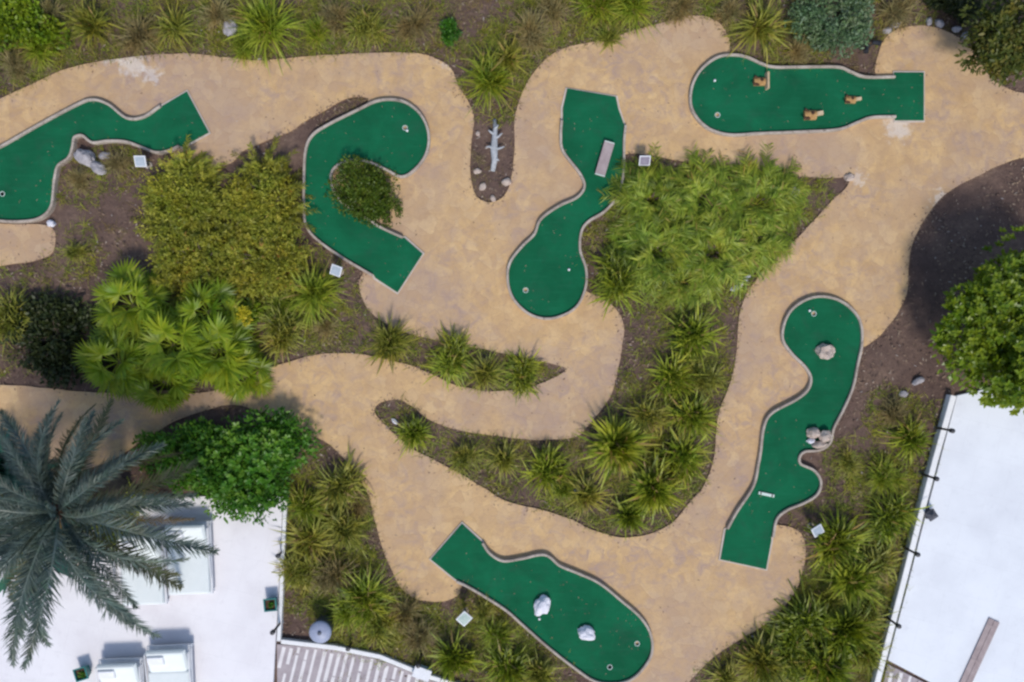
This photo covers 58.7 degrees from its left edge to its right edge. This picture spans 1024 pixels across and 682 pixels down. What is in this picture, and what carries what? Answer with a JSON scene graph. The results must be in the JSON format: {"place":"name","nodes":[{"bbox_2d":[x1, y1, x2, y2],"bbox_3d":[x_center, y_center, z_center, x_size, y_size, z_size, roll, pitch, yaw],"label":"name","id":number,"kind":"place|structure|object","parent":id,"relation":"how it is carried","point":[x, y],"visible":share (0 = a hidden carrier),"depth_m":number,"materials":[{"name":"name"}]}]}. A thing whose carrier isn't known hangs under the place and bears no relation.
{"place":"outdoors","nodes":[
{"label":"outdoors","id":0,"kind":"place"},
{"bbox_2d":[0,223,55,265],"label":"path","id":1,"kind":"structure","parent":0,"point":[28,242],"depth_m":23.95,"materials":[{"name":"concrete"}]},
{"bbox_2d":[277,644,435,681],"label":"paving","id":2,"kind":"structure","parent":0,"point":[285,668],"depth_m":23.95,"materials":[{"name":"concrete"}]},
{"bbox_2d":[277,647,424,681],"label":"paving markings","id":3,"kind":"object","parent":2,"relation":"on","point":[335,667],"visible":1,"depth_m":23.94,"materials":[{"name":"paint"}]},
{"bbox_2d":[0,16,1023,681],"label":"path","id":4,"kind":"structure","parent":0,"point":[860,264],"depth_m":23.95,"materials":[{"name":"concrete"}]},
{"bbox_2d":[0,0,1023,681],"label":"ground","id":5,"kind":"structure","parent":0,"point":[928,298],"depth_m":24.00,"materials":[{"name":"soil"}]},
{"bbox_2d":[0,283,34,358],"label":"yucca","id":6,"kind":"object","parent":5,"relation":"on","point":[13,319],"visible":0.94,"depth_m":23.61,"materials":[{"name":"green plant"}]},
{"bbox_2d":[0,0,70,53],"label":"corner shrub","id":7,"kind":"object","parent":5,"relation":"on","point":[14,23],"visible":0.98,"depth_m":23.42,"materials":[{"name":"green plant"}]},
{"bbox_2d":[0,287,120,389],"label":"dark shrub","id":8,"kind":"object","parent":5,"relation":"on","point":[60,319],"visible":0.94,"depth_m":23.66,"materials":[{"name":"green plant"}]},
{"bbox_2d":[57,0,124,54],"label":"yucca","id":9,"kind":"object","parent":5,"relation":"on","point":[88,23],"visible":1,"depth_m":23.64,"materials":[{"name":"green plant"}]},
{"bbox_2d":[0,90,210,223],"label":"putting green","id":10,"kind":"object","parent":5,"relation":"on","point":[28,162],"visible":0.98,"depth_m":23.89,"materials":[{"name":"carpet"}]},
{"bbox_2d":[0,398,219,670],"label":"date palm","id":11,"kind":"object","parent":5,"relation":"on","point":[36,543],"visible":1,"depth_m":20.30,"materials":[{"name":"green plant"}]},
{"bbox_2d":[70,323,178,403],"bbox_3d":[-10.098,0.509,23.441,2.460,1.501,2.208,33,90,0],"label":"fan palm","id":12,"kind":"object","parent":5,"relation":"on","point":[123,378],"visible":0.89,"depth_m":23.16,"materials":[{"name":"green plant"}]},
{"bbox_2d":[89,258,172,351],"bbox_3d":[-9.813,-0.973,23.487,2.203,1.242,2.408,-9,90,0],"label":"fan palm","id":13,"kind":"object","parent":5,"relation":"on","point":[126,279],"visible":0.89,"depth_m":23.24,"materials":[{"name":"green plant"}]},
{"bbox_2d":[109,5,168,62],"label":"grass tuft","id":14,"kind":"object","parent":5,"relation":"on","point":[138,32],"visible":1,"depth_m":23.73,"materials":[{"name":"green plant"}]},
{"bbox_2d":[0,496,282,681],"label":"terrace","id":15,"kind":"structure","parent":5,"relation":"on","point":[228,625],"depth_m":23.88,"materials":[{"name":"white paint"}]},
{"bbox_2d":[95,656,145,681],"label":"daybed","id":16,"kind":"object","parent":15,"relation":"on","point":[132,669],"visible":0.98,"depth_m":23.41,"materials":[{"name":"fabric"}]},
{"bbox_2d":[116,530,169,605],"bbox_3d":[-9.576,5.914,23.566,1.160,0.628,1.900,-2,90,0],"label":"daybed","id":17,"kind":"object","parent":15,"relation":"on","point":[144,593],"visible":0.38,"depth_m":23.52,"materials":[{"name":"fabric"}]},
{"bbox_2d":[144,642,193,681],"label":"daybed","id":18,"kind":"object","parent":15,"relation":"on","point":[170,663],"visible":1,"depth_m":23.51,"materials":[{"name":"fabric"}]},
{"bbox_2d":[163,520,214,594],"bbox_3d":[-8.382,5.640,23.566,1.160,0.628,1.900,-2,90,0],"label":"daybed","id":19,"kind":"object","parent":15,"relation":"on","point":[197,573],"visible":0.62,"depth_m":23.52,"materials":[{"name":"fabric"}]},
{"bbox_2d":[129,347,196,414],"bbox_3d":[-9.014,0.991,23.611,1.769,1.090,1.876,-9,90,0],"label":"fan palm","id":20,"kind":"object","parent":5,"relation":"on","point":[146,392],"visible":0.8,"depth_m":23.35,"materials":[{"name":"green plant"}]},
{"bbox_2d":[126,300,216,389],"bbox_3d":[-8.868,0.080,23.370,2.516,1.920,2.678,-37,90,0],"label":"fan palm","id":21,"kind":"object","parent":5,"relation":"on","point":[160,327],"visible":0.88,"depth_m":23.14,"materials":[{"name":"green plant"}]},
{"bbox_2d":[148,0,202,57],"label":"yucca","id":22,"kind":"object","parent":5,"relation":"on","point":[172,25],"visible":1,"depth_m":23.74,"materials":[{"name":"green plant"}]},
{"bbox_2d":[129,134,233,264],"bbox_3d":[-8.690,-3.670,23.567,2.791,1.000,3.501,0,90,0],"label":"hedge shrub","id":23,"kind":"object","parent":5,"relation":"on","point":[178,195],"visible":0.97,"depth_m":23.50,"materials":[{"name":"green plant"}]},
{"bbox_2d":[130,416,234,500],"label":"leafy shrub","id":24,"kind":"object","parent":5,"relation":"on","point":[186,434],"visible":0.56,"depth_m":23.37,"materials":[{"name":"green plant"}]},
{"bbox_2d":[145,203,243,313],"bbox_3d":[-8.124,-2.165,23.607,2.774,0.940,3.283,0,90,0],"label":"hedge shrub","id":25,"kind":"object","parent":5,"relation":"on","point":[195,258],"visible":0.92,"depth_m":23.48,"materials":[{"name":"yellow plant"}]},
{"bbox_2d":[172,275,247,353],"bbox_3d":[-7.774,-0.684,23.466,1.996,1.297,2.123,-3,90,0],"label":"fan palm","id":26,"kind":"object","parent":5,"relation":"on","point":[197,295],"visible":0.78,"depth_m":23.29,"materials":[{"name":"green plant"}]},
{"bbox_2d":[175,306,264,395],"bbox_3d":[-7.617,0.255,23.477,2.383,1.482,2.437,2,90,0],"label":"fan palm","id":27,"kind":"object","parent":5,"relation":"on","point":[232,365],"visible":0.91,"depth_m":23.16,"materials":[{"name":"green plant"}]},
{"bbox_2d":[214,345,276,404],"bbox_3d":[-6.977,0.897,23.720,1.756,0.945,1.623,35,90,0],"label":"fan palm","id":28,"kind":"object","parent":5,"relation":"on","point":[248,386],"visible":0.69,"depth_m":23.59,"materials":[{"name":"green plant"}]},
{"bbox_2d":[186,404,323,526],"bbox_3d":[-6.612,3.192,23.349,3.532,1.585,3.145,0,90,0],"label":"leafy shrub","id":29,"kind":"object","parent":5,"relation":"on","point":[256,459],"visible":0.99,"depth_m":23.14,"materials":[{"name":"green plant"}]},
{"bbox_2d":[210,135,321,252],"bbox_3d":[-6.531,-3.743,23.582,3.131,1.000,3.274,0,90,0],"label":"hedge shrub","id":30,"kind":"object","parent":5,"relation":"on","point":[260,192],"visible":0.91,"depth_m":23.51,"materials":[{"name":"green plant"}]},
{"bbox_2d":[214,201,318,322],"bbox_3d":[-6.353,-2.251,23.584,2.591,1.012,3.416,27,90,0],"label":"hedge shrub","id":31,"kind":"object","parent":5,"relation":"on","point":[269,260],"visible":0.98,"depth_m":23.47,"materials":[{"name":"green plant"}]},
{"bbox_2d":[223,0,310,77],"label":"yucca","id":32,"kind":"object","parent":5,"relation":"on","point":[262,23],"visible":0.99,"depth_m":23.55,"materials":[{"name":"green plant"}]},
{"bbox_2d":[250,294,312,366],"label":"yucca","id":33,"kind":"object","parent":5,"relation":"on","point":[281,328],"visible":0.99,"depth_m":23.66,"materials":[{"name":"green plant"}]},
{"bbox_2d":[270,547,327,595],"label":"yucca","id":34,"kind":"object","parent":5,"relation":"on","point":[300,576],"visible":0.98,"depth_m":23.64,"materials":[{"name":"green plant"}]},
{"bbox_2d":[281,475,334,532],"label":"grass tuft","id":35,"kind":"object","parent":5,"relation":"on","point":[298,500],"visible":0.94,"depth_m":23.68,"materials":[{"name":"green plant"}]},
{"bbox_2d":[268,510,349,579],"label":"yucca","id":36,"kind":"object","parent":5,"relation":"on","point":[304,538],"visible":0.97,"depth_m":23.64,"materials":[{"name":"green plant"}]},
{"bbox_2d":[267,252,353,337],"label":"grass tuft","id":37,"kind":"object","parent":5,"relation":"on","point":[311,288],"visible":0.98,"depth_m":23.64,"materials":[{"name":"green plant"}]},
{"bbox_2d":[302,543,361,606],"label":"grass tuft","id":38,"kind":"object","parent":5,"relation":"on","point":[330,579],"visible":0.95,"depth_m":23.63,"materials":[{"name":"green plant"}]},
{"bbox_2d":[299,446,374,516],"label":"yucca","id":39,"kind":"object","parent":5,"relation":"on","point":[342,486],"visible":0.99,"depth_m":23.60,"materials":[{"name":"green plant"}]},
{"bbox_2d":[311,504,377,556],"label":"yucca","id":40,"kind":"object","parent":5,"relation":"on","point":[344,527],"visible":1,"depth_m":23.63,"materials":[{"name":"green plant"}]},
{"bbox_2d":[323,154,402,227],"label":"round bush","id":41,"kind":"object","parent":5,"relation":"on","point":[366,186],"visible":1,"depth_m":23.54,"materials":[{"name":"green plant"}]},
{"bbox_2d":[323,555,403,641],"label":"yucca","id":42,"kind":"object","parent":5,"relation":"on","point":[363,600],"visible":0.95,"depth_m":23.57,"materials":[{"name":"green plant"}]},
{"bbox_2d":[302,98,430,293],"bbox_3d":[-3.817,-3.795,23.916,3.360,0.208,5.152,0,90,0],"label":"putting green","id":43,"kind":"object","parent":5,"relation":"on","point":[397,148],"visible":0.91,"depth_m":23.89,"materials":[{"name":"carpet"}]},
{"bbox_2d":[338,3,395,54],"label":"yucca","id":44,"kind":"object","parent":5,"relation":"on","point":[371,25],"visible":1,"depth_m":23.73,"materials":[{"name":"green plant"}]},
{"bbox_2d":[281,637,459,681],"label":"wall","id":45,"kind":"structure","parent":5,"relation":"on","point":[358,651],"depth_m":23.84,"materials":[{"name":"white paint"}]},
{"bbox_2d":[357,597,405,652],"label":"yucca","id":46,"kind":"object","parent":5,"relation":"on","point":[379,632],"visible":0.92,"depth_m":23.69,"materials":[{"name":"green plant"}]},
{"bbox_2d":[355,311,425,373],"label":"yucca","id":47,"kind":"object","parent":5,"relation":"on","point":[390,342],"visible":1,"depth_m":23.64,"materials":[{"name":"green plant"}]},
{"bbox_2d":[388,1,440,48],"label":"grass tuft","id":48,"kind":"object","parent":5,"relation":"on","point":[407,28],"visible":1,"depth_m":23.74,"materials":[{"name":"green plant"}]},
{"bbox_2d":[391,412,438,460],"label":"yucca","id":49,"kind":"object","parent":5,"relation":"on","point":[413,433],"visible":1,"depth_m":23.68,"materials":[{"name":"green plant"}]},
{"bbox_2d":[396,611,447,660],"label":"grass tuft","id":50,"kind":"object","parent":5,"relation":"on","point":[415,636],"visible":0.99,"depth_m":23.72,"materials":[{"name":"green plant"}]},
{"bbox_2d":[419,322,478,391],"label":"yucca","id":51,"kind":"object","parent":5,"relation":"on","point":[454,354],"visible":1,"depth_m":23.72,"materials":[{"name":"green plant"}]},
{"bbox_2d":[425,624,488,681],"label":"yucca","id":52,"kind":"object","parent":5,"relation":"on","point":[451,660],"visible":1,"depth_m":23.63,"materials":[{"name":"green plant"}]},
{"bbox_2d":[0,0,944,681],"bbox_3d":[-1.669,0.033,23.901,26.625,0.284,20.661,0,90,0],"label":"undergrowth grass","id":53,"kind":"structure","parent":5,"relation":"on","point":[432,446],"depth_m":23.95,"materials":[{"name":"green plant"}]},
{"bbox_2d":[0,0,944,681],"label":"grass","id":54,"kind":"structure","parent":5,"relation":"on","point":[366,548],"depth_m":23.96,"materials":[{"name":"green plant"}]},
{"bbox_2d":[448,42,524,118],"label":"grass tuft","id":55,"kind":"object","parent":5,"relation":"on","point":[491,80],"visible":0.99,"depth_m":23.59,"materials":[{"name":"green plant"}]},
{"bbox_2d":[465,346,511,399],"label":"yucca","id":56,"kind":"object","parent":5,"relation":"on","point":[485,373],"visible":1,"depth_m":23.72,"materials":[{"name":"green plant"}]},
{"bbox_2d":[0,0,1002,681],"bbox_3d":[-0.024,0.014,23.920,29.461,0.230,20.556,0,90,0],"label":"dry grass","id":57,"kind":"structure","parent":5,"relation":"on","point":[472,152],"depth_m":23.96,"materials":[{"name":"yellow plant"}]},
{"bbox_2d":[477,637,536,681],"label":"yucca","id":58,"kind":"object","parent":5,"relation":"on","point":[508,669],"visible":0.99,"depth_m":23.61,"materials":[{"name":"green plant"}]},
{"bbox_2d":[0,13,1020,681],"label":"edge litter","id":59,"kind":"object","parent":5,"relation":"on","point":[360,281],"visible":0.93,"depth_m":23.94,"materials":[{"name":"brown plant"}]},
{"bbox_2d":[0,0,1023,681],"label":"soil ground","id":60,"kind":"structure","parent":5,"relation":"on","point":[302,632],"depth_m":23.97,"materials":[{"name":"soil"}]},
{"bbox_2d":[495,345,546,401],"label":"yucca","id":61,"kind":"object","parent":5,"relation":"on","point":[523,376],"visible":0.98,"depth_m":23.77,"materials":[{"name":"green plant"}]},
{"bbox_2d":[499,5,552,60],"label":"grass tuft","id":62,"kind":"object","parent":5,"relation":"on","point":[534,36],"visible":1,"depth_m":23.68,"materials":[{"name":"green plant"}]},
{"bbox_2d":[429,522,653,681],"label":"putting green","id":63,"kind":"object","parent":5,"relation":"on","point":[614,656],"visible":1,"depth_m":23.89,"materials":[{"name":"carpet"}]},
{"bbox_2d":[520,439,576,501],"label":"yucca","id":64,"kind":"object","parent":5,"relation":"on","point":[547,462],"visible":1,"depth_m":23.66,"materials":[{"name":"green plant"}]},
{"bbox_2d":[506,88,626,319],"bbox_3d":[1.569,-3.561,23.916,2.233,0.208,6.228,18,90,0],"label":"putting green","id":65,"kind":"object","parent":5,"relation":"on","point":[542,251],"visible":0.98,"depth_m":23.89,"materials":[{"name":"carpet"}]},
{"bbox_2d":[563,467,621,520],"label":"yucca","id":66,"kind":"object","parent":5,"relation":"on","point":[587,493],"visible":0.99,"depth_m":23.72,"materials":[{"name":"green plant"}]},
{"bbox_2d":[564,0,624,32],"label":"grass tuft","id":67,"kind":"object","parent":5,"relation":"on","point":[599,7],"visible":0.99,"depth_m":23.70,"materials":[{"name":"green plant"}]},
{"bbox_2d":[582,232,651,321],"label":"yucca","id":68,"kind":"object","parent":5,"relation":"on","point":[615,277],"visible":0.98,"depth_m":23.61,"materials":[{"name":"green plant"}]},
{"bbox_2d":[573,403,661,489],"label":"yucca","id":69,"kind":"object","parent":5,"relation":"on","point":[618,445],"visible":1,"depth_m":23.47,"materials":[{"name":"green plant"}]},
{"bbox_2d":[601,493,650,540],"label":"yucca","id":70,"kind":"object","parent":5,"relation":"on","point":[627,516],"visible":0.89,"depth_m":23.68,"materials":[{"name":"green plant"}]},
{"bbox_2d":[607,0,663,39],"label":"grass tuft","id":71,"kind":"object","parent":5,"relation":"on","point":[630,10],"visible":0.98,"depth_m":23.68,"materials":[{"name":"green plant"}]},
{"bbox_2d":[613,387,673,438],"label":"yucca","id":72,"kind":"object","parent":5,"relation":"on","point":[651,419],"visible":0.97,"depth_m":23.67,"materials":[{"name":"green plant"}]},
{"bbox_2d":[596,142,692,242],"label":"bamboo clump","id":73,"kind":"object","parent":5,"relation":"on","point":[632,197],"visible":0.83,"depth_m":23.61,"materials":[{"name":"green plant"}]},
{"bbox_2d":[619,450,691,524],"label":"yucca","id":74,"kind":"object","parent":5,"relation":"on","point":[653,493],"visible":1,"depth_m":23.51,"materials":[{"name":"green plant"}]},
{"bbox_2d":[603,205,709,308],"bbox_3d":[3.863,-2.291,23.827,3.336,1.095,3.213,45,89,0],"label":"bamboo clump","id":75,"kind":"object","parent":5,"relation":"on","point":[642,246],"visible":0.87,"depth_m":23.56,"materials":[{"name":"green plant"}]},
{"bbox_2d":[644,346,704,407],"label":"yucca","id":76,"kind":"object","parent":5,"relation":"on","point":[674,381],"visible":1,"depth_m":23.58,"materials":[{"name":"green plant"}]},
{"bbox_2d":[645,248,716,320],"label":"bamboo clump","id":77,"kind":"object","parent":5,"relation":"on","point":[680,293],"visible":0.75,"depth_m":23.71,"materials":[{"name":"green plant"}]},
{"bbox_2d":[648,426,716,491],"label":"yucca","id":78,"kind":"object","parent":5,"relation":"on","point":[684,457],"visible":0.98,"depth_m":23.54,"materials":[{"name":"green plant"}]},
{"bbox_2d":[656,305,728,371],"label":"yucca","id":79,"kind":"object","parent":5,"relation":"on","point":[692,337],"visible":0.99,"depth_m":23.60,"materials":[{"name":"green plant"}]},
{"bbox_2d":[663,388,723,446],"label":"yucca","id":80,"kind":"object","parent":5,"relation":"on","point":[691,415],"visible":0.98,"depth_m":23.57,"materials":[{"name":"green plant"}]},
{"bbox_2d":[647,140,745,253],"bbox_3d":[5.035,-3.547,23.804,3.488,1.070,3.466,1,86,-4],"label":"bamboo clump","id":81,"kind":"object","parent":5,"relation":"on","point":[702,179],"visible":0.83,"depth_m":23.58,"materials":[{"name":"green plant"}]},
{"bbox_2d":[679,353,728,402],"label":"yucca","id":82,"kind":"object","parent":5,"relation":"on","point":[705,381],"visible":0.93,"depth_m":23.72,"materials":[{"name":"green plant"}]},
{"bbox_2d":[653,191,774,311],"bbox_3d":[5.099,-2.333,23.803,3.664,1.131,3.687,18,95,0],"label":"bamboo clump","id":83,"kind":"object","parent":5,"relation":"on","point":[720,269],"visible":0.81,"depth_m":23.56,"materials":[{"name":"green plant"}]},
{"bbox_2d":[715,196,797,281],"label":"bamboo clump","id":84,"kind":"object","parent":5,"relation":"on","point":[774,245],"visible":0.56,"depth_m":23.69,"materials":[{"name":"green plant"}]},
{"bbox_2d":[709,140,811,242],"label":"bamboo clump","id":85,"kind":"object","parent":5,"relation":"on","point":[769,183],"visible":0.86,"depth_m":23.61,"materials":[{"name":"green plant"}]},
{"bbox_2d":[721,0,801,62],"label":"yucca","id":86,"kind":"object","parent":5,"relation":"on","point":[761,24],"visible":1,"depth_m":23.62,"materials":[{"name":"green plant"}]},
{"bbox_2d":[730,620,805,681],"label":"yucca","id":87,"kind":"object","parent":5,"relation":"on","point":[762,666],"visible":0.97,"depth_m":23.58,"materials":[{"name":"green plant"}]},
{"bbox_2d":[741,616,818,681],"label":"yucca","id":88,"kind":"object","parent":5,"relation":"on","point":[789,652],"visible":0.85,"depth_m":23.57,"materials":[{"name":"green plant"}]},
{"bbox_2d":[718,295,863,570],"bbox_3d":[7.449,2.447,23.916,2.266,0.208,7.480,16,90,0],"label":"putting green","id":89,"kind":"object","parent":5,"relation":"on","point":[820,402],"visible":0.99,"depth_m":23.89,"materials":[{"name":"carpet"}]},
{"bbox_2d":[688,53,924,136],"bbox_3d":[7.742,-6.450,23.916,6.211,0.207,2.176,0,90,0],"label":"putting green","id":90,"kind":"object","parent":5,"relation":"on","point":[794,94],"visible":1,"depth_m":23.89,"materials":[{"name":"carpet"}]},
{"bbox_2d":[764,569,854,655],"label":"yucca","id":91,"kind":"object","parent":5,"relation":"on","point":[804,618],"visible":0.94,"depth_m":23.60,"materials":[{"name":"green plant"}]},
{"bbox_2d":[792,632,862,681],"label":"yucca","id":92,"kind":"object","parent":5,"relation":"on","point":[826,670],"visible":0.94,"depth_m":23.45,"materials":[{"name":"green plant"}]},
{"bbox_2d":[783,0,874,59],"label":"grey shrub","id":93,"kind":"object","parent":5,"relation":"on","point":[822,29],"visible":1,"depth_m":23.44,"materials":[{"name":"green plant"}]},
{"bbox_2d":[800,499,880,581],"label":"yucca","id":94,"kind":"object","parent":5,"relation":"on","point":[839,539],"visible":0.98,"depth_m":23.52,"materials":[{"name":"green plant"}]},
{"bbox_2d":[810,543,889,613],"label":"yucca","id":95,"kind":"object","parent":5,"relation":"on","point":[853,585],"visible":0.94,"depth_m":23.52,"materials":[{"name":"green plant"}]},
{"bbox_2d":[808,589,897,668],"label":"yucca","id":96,"kind":"object","parent":5,"relation":"on","point":[857,629],"visible":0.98,"depth_m":23.45,"materials":[{"name":"green plant"}]},
{"bbox_2d":[836,534,905,592],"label":"yucca","id":97,"kind":"object","parent":5,"relation":"on","point":[885,561],"visible":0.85,"depth_m":23.63,"materials":[{"name":"green plant"}]},
{"bbox_2d":[862,449,914,500],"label":"grass tuft","id":98,"kind":"object","parent":5,"relation":"on","point":[882,476],"visible":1,"depth_m":23.72,"materials":[{"name":"green plant"}]},
{"bbox_2d":[856,484,934,552],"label":"yucca","id":99,"kind":"object","parent":5,"relation":"on","point":[892,517],"visible":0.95,"depth_m":23.66,"materials":[{"name":"green plant"}]},
{"bbox_2d":[873,0,923,38],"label":"grass tuft","id":100,"kind":"object","parent":5,"relation":"on","point":[895,13],"visible":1,"depth_m":23.74,"materials":[{"name":"green plant"}]},
{"bbox_2d":[874,412,937,467],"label":"yucca","id":101,"kind":"object","parent":5,"relation":"on","point":[911,438],"visible":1,"depth_m":23.65,"materials":[{"name":"green plant"}]},
{"bbox_2d":[871,394,955,681],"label":"wall","id":102,"kind":"structure","parent":5,"relation":"on","point":[933,457],"depth_m":23.74,"materials":[{"name":"white paint"}]},
{"bbox_2d":[923,0,981,23],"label":"corner shrub","id":103,"kind":"object","parent":5,"relation":"on","point":[951,7],"visible":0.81,"depth_m":23.61,"materials":[{"name":"green plant"}]},
{"bbox_2d":[887,390,1023,681],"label":"terrace","id":104,"kind":"structure","parent":5,"relation":"on","point":[966,580],"depth_m":23.88,"materials":[{"name":"paint"}]},
{"bbox_2d":[959,618,999,681],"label":"terrace plank","id":105,"kind":"object","parent":104,"relation":"on","point":[980,650],"visible":1,"depth_m":23.84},
{"bbox_2d":[928,225,1023,415],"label":"glossy tree","id":106,"kind":"object","parent":5,"relation":"on","point":[987,307],"visible":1,"depth_m":21.69,"materials":[{"name":"green plant"}]},
{"bbox_2d":[954,0,1023,86],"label":"mixed tree","id":107,"kind":"object","parent":5,"relation":"on","point":[994,47],"visible":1,"depth_m":22.02,"materials":[{"name":"green plant"}]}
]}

